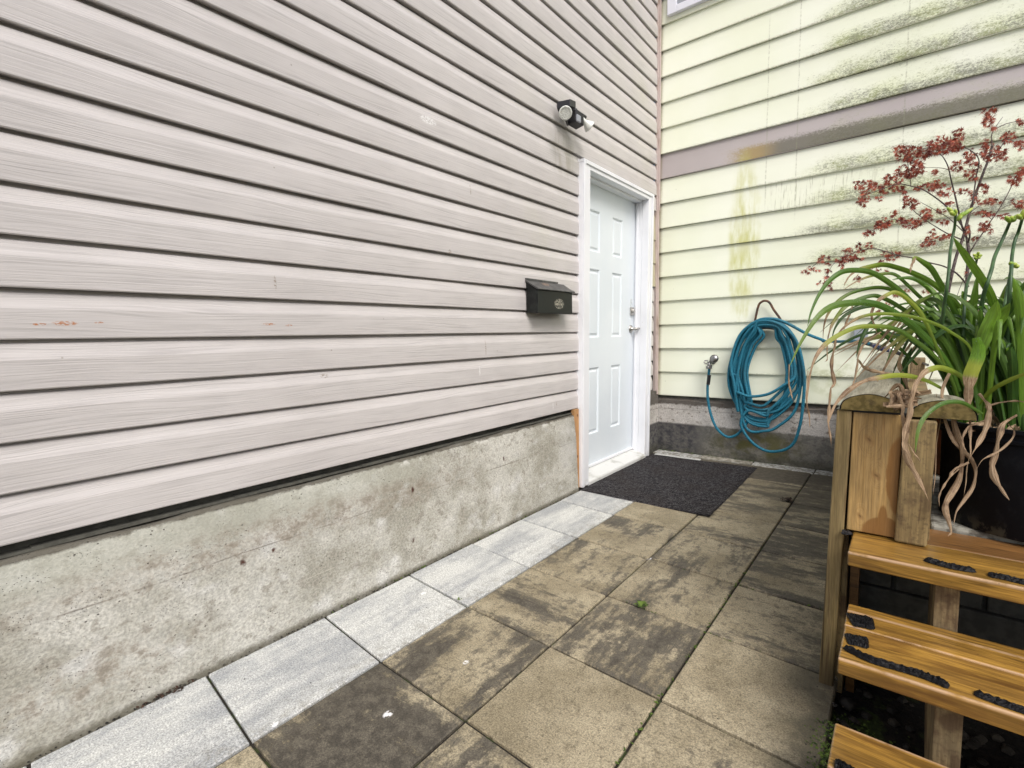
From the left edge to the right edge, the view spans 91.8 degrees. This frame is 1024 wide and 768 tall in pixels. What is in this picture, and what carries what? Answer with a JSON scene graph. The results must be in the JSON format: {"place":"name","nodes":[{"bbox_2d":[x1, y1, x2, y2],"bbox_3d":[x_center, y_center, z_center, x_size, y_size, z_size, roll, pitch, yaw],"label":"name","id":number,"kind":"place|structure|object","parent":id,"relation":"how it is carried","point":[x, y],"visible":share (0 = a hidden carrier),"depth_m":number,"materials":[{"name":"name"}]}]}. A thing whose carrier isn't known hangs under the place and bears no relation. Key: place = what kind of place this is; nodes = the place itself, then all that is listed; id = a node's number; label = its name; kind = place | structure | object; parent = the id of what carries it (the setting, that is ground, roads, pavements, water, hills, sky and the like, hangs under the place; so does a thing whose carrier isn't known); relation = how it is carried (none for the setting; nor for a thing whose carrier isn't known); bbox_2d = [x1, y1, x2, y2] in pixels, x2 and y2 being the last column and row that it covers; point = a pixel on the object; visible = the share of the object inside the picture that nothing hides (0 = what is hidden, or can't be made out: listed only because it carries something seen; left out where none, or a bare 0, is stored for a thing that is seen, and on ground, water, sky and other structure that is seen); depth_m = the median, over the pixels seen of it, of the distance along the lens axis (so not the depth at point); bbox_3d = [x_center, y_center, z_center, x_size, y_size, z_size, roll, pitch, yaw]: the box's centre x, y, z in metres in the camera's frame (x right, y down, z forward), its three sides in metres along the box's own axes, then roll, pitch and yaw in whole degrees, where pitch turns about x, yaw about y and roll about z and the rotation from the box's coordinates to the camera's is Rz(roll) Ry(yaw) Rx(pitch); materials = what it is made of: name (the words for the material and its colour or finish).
{"place":"outdoors","nodes":[
{"label":"outdoors","id":0,"kind":"place"},
{"bbox_2d":[22,449,837,767],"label":"patio paving","id":1,"kind":"structure","parent":0,"point":[593,683],"depth_m":1.58,"materials":[{"name":"grey stone"}]},
{"bbox_2d":[136,679,193,708],"bbox_3d":[-1.022,0.914,1.468,0.044,0.010,0.146,3,7,38],"label":"leaf debris","id":2,"kind":"object","parent":1,"relation":"on","point":[162,694],"visible":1,"depth_m":1.47,"materials":[{"name":"brown plant"}]},
{"bbox_2d":[634,600,647,607],"bbox_3d":[0.493,0.838,1.883,0.056,0.016,0.054,3,7,38],"label":"weed","id":3,"kind":"object","parent":1,"relation":"on","point":[640,604],"visible":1,"depth_m":1.89,"materials":[{"name":"green plant"}]},
{"bbox_2d":[581,454,756,515],"bbox_3d":[1.160,0.669,3.524,0.852,0.014,1.236,3,7,38],"label":"doormat","id":4,"kind":"object","parent":1,"relation":"on","point":[699,487],"visible":1,"depth_m":3.40,"materials":[{"name":"grey carpet"}]},
{"bbox_2d":[780,497,794,501],"bbox_3d":[1.684,0.703,3.033,0.086,0.020,0.084,-4,6,-31],"label":"leaf clump","id":5,"kind":"object","parent":1,"relation":"on","point":[788,499],"visible":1,"depth_m":3.03,"materials":[{"name":"plant"}]},
{"bbox_2d":[824,676,1023,767],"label":"ground","id":6,"kind":"structure","parent":0,"point":[991,753],"depth_m":1.36,"materials":[{"name":"soil"}]},
{"bbox_2d":[0,0,661,767],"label":"house","id":7,"kind":"structure","parent":6,"relation":"on","point":[282,352],"depth_m":1.75,"materials":[{"name":"beige plastic"}]},
{"bbox_2d":[525,278,574,313],"bbox_3d":[0.234,-0.519,2.960,0.092,0.201,0.396,3,7,38],"label":"mailbox","id":8,"kind":"object","parent":7,"relation":"attached to","point":[547,297],"visible":1,"depth_m":2.89,"materials":[{"name":"black metal"}]},
{"bbox_2d":[557,99,593,131],"bbox_3d":[0.366,-1.619,2.985,0.175,0.190,0.385,3,7,38],"label":"security light","id":9,"kind":"object","parent":7,"relation":"attached to","point":[571,115],"visible":1,"depth_m":2.95,"materials":[{"name":"black plastic"}]},
{"bbox_2d":[589,183,639,467],"bbox_3d":[0.737,-0.430,3.802,0.105,2.048,1.031,3,7,38],"label":"door","id":10,"kind":"structure","parent":7,"relation":"in","point":[612,216],"depth_m":3.85,"materials":[{"name":"paint"}]},
{"bbox_2d":[27,494,1015,767],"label":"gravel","id":11,"kind":"structure","parent":6,"relation":"on","point":[975,742],"depth_m":1.35,"materials":[{"name":"grey gravel"}]},
{"bbox_2d":[332,449,909,767],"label":"moss","id":12,"kind":"object","parent":6,"relation":"on","point":[825,756],"visible":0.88,"depth_m":1.30,"materials":[{"name":"green plant"}]},
{"bbox_2d":[658,0,1023,471],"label":"house","id":13,"kind":"structure","parent":6,"relation":"on","point":[785,124],"depth_m":3.62,"materials":[{"name":"yellow plastic"}]},
{"bbox_2d":[667,0,708,16],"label":"window","id":14,"kind":"structure","parent":13,"relation":"in","point":[674,7],"depth_m":3.99,"materials":[{"name":"white plastic"}]},
{"bbox_2d":[704,355,718,368],"bbox_3d":[1.633,-0.184,4.051,0.118,0.115,0.108,3,7,38],"label":"outdoor faucet","id":15,"kind":"object","parent":13,"relation":"attached to","point":[714,359],"visible":1,"depth_m":4.00,"materials":[{"name":"silver metal"}]},
{"bbox_2d":[747,300,780,329],"bbox_3d":[1.930,-0.519,3.773,0.243,0.245,0.089,3,7,38],"label":"hose hanger","id":16,"kind":"object","parent":13,"relation":"attached to","point":[772,307],"visible":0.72,"depth_m":3.76,"materials":[{"name":"metal"}]},
{"bbox_2d":[706,317,928,452],"bbox_3d":[1.976,0.073,3.139,0.599,1.034,1.981,-2,5,-5],"label":"garden hose","id":17,"kind":"object","parent":16,"relation":"hanging from","point":[739,389],"visible":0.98,"depth_m":3.79,"materials":[{"name":"blue plastic"}]},
{"bbox_2d":[839,697,856,710],"bbox_3d":[0.960,0.917,1.420,0.042,0.026,0.047,1,6,19],"label":"stone","id":18,"kind":"object","parent":6,"relation":"on","point":[848,704],"visible":1,"depth_m":1.42,"materials":[{"name":"grey stone"}]},
{"bbox_2d":[819,352,978,692],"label":"timber wall","id":19,"kind":"structure","parent":6,"relation":"on","point":[877,489],"depth_m":1.35,"materials":[{"name":"brown wood"}]},
{"bbox_2d":[827,529,1023,767],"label":"wooden steps","id":20,"kind":"structure","parent":6,"relation":"on","point":[944,670],"depth_m":1.10,"materials":[{"name":"brown wood"}]},
{"bbox_2d":[841,529,851,534],"bbox_3d":[0.929,0.413,1.378,0.026,0.013,0.023,3,7,38],"label":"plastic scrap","id":21,"kind":"object","parent":20,"relation":"on","point":[845,532],"visible":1,"depth_m":1.37,"materials":[{"name":"black plastic"}]},
{"bbox_2d":[859,568,1023,649],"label":"landing wall","id":22,"kind":"structure","parent":6,"relation":"on","point":[998,621],"depth_m":1.41,"materials":[{"name":"concrete"}]},
{"bbox_2d":[930,473,1023,544],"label":"landing slab","id":23,"kind":"structure","parent":22,"relation":"on","point":[938,521],"depth_m":1.40,"materials":[{"name":"concrete"}]},
{"bbox_2d":[933,407,992,474],"bbox_3d":[1.699,0.220,1.849,0.282,0.240,0.282,3,7,38],"label":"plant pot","id":24,"kind":"object","parent":23,"relation":"on","point":[938,453],"visible":0.02,"depth_m":1.84,"materials":[{"name":"plastic"}]},
{"bbox_2d":[938,411,1023,541],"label":"plant pot","id":25,"kind":"object","parent":23,"relation":"on","point":[988,506],"visible":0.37,"depth_m":1.32,"materials":[{"name":"black plastic"},{"name":"soil"}]},
{"bbox_2d":[788,207,1023,535],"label":"daylily","id":26,"kind":"object","parent":25,"relation":"in","point":[979,359],"visible":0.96,"depth_m":1.35,"materials":[{"name":"green plant"}]},
{"bbox_3d":[2.213,0.193,2.116,0.392,0.220,0.392,3,7,38],"label":"plant pot","id":27,"kind":"object","parent":23,"relation":"on","visible":0},
{"bbox_2d":[801,105,1023,315],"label":"maple tree","id":28,"kind":"object","parent":27,"relation":"in","point":[950,144],"visible":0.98,"depth_m":2.21,"materials":[{"name":"red plant"}]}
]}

